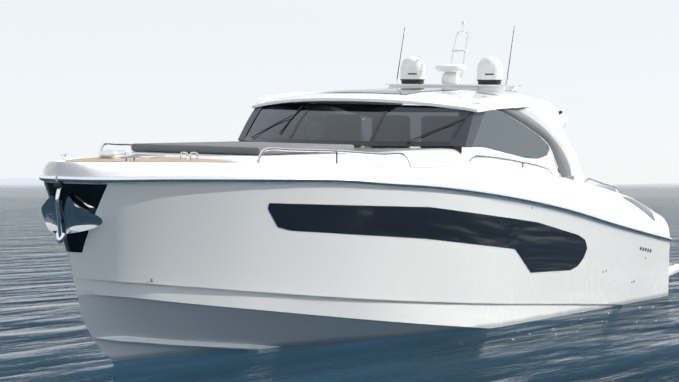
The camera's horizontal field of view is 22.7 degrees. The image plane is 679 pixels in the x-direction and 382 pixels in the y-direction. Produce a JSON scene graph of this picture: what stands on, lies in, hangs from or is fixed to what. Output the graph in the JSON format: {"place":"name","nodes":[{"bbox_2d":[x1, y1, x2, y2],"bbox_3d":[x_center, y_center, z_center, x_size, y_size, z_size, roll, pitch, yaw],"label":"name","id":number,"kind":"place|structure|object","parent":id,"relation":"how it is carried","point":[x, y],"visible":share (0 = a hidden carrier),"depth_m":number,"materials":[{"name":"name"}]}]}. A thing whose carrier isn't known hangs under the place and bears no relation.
{"place":"outdoors","nodes":[
{"label":"outdoors","id":0,"kind":"place"},
{"bbox_2d":[0,178,43,184],"bbox_3d":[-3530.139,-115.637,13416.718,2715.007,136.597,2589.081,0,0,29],"label":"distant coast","id":1,"kind":"structure","parent":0,"point":[21,181],"depth_m":13759.27,"materials":[{"name":"white"}]},
{"bbox_2d":[41,21,634,243],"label":"boat fittings","id":2,"kind":"object","parent":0,"point":[78,218],"visible":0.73,"depth_m":21.91,"materials":[{"name":"silver metal"}]},
{"bbox_2d":[0,185,678,381],"bbox_3d":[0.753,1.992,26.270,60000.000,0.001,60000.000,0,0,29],"label":"sea","id":3,"kind":"structure","parent":0,"point":[45,335],"depth_m":21.74,"materials":[{"name":"blue liquid"}]},
{"bbox_2d":[39,157,678,360],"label":"yacht hull","id":4,"kind":"object","parent":3,"relation":"on","point":[173,258],"visible":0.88,"depth_m":21.53,"materials":[{"name":"white plastic"}]},
{"bbox_2d":[65,83,584,180],"bbox_3d":[-0.332,-0.510,24.115,3.980,1.865,11.390,2,5,29],"label":"yacht cabin","id":5,"kind":"object","parent":4,"relation":"on","point":[447,124],"visible":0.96,"depth_m":24.60,"materials":[{"name":"white plastic"}]},
{"bbox_2d":[0,0,678,184],"label":"sky","id":6,"kind":"structure","parent":0,"point":[77,77],"materials":[{"name":"white"}]},
{"bbox_2d":[623,183,678,184],"bbox_3d":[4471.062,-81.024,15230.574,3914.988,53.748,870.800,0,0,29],"label":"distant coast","id":7,"kind":"structure","parent":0,"point":[655,184],"depth_m":15722.22,"materials":[{"name":"white"}]}
]}

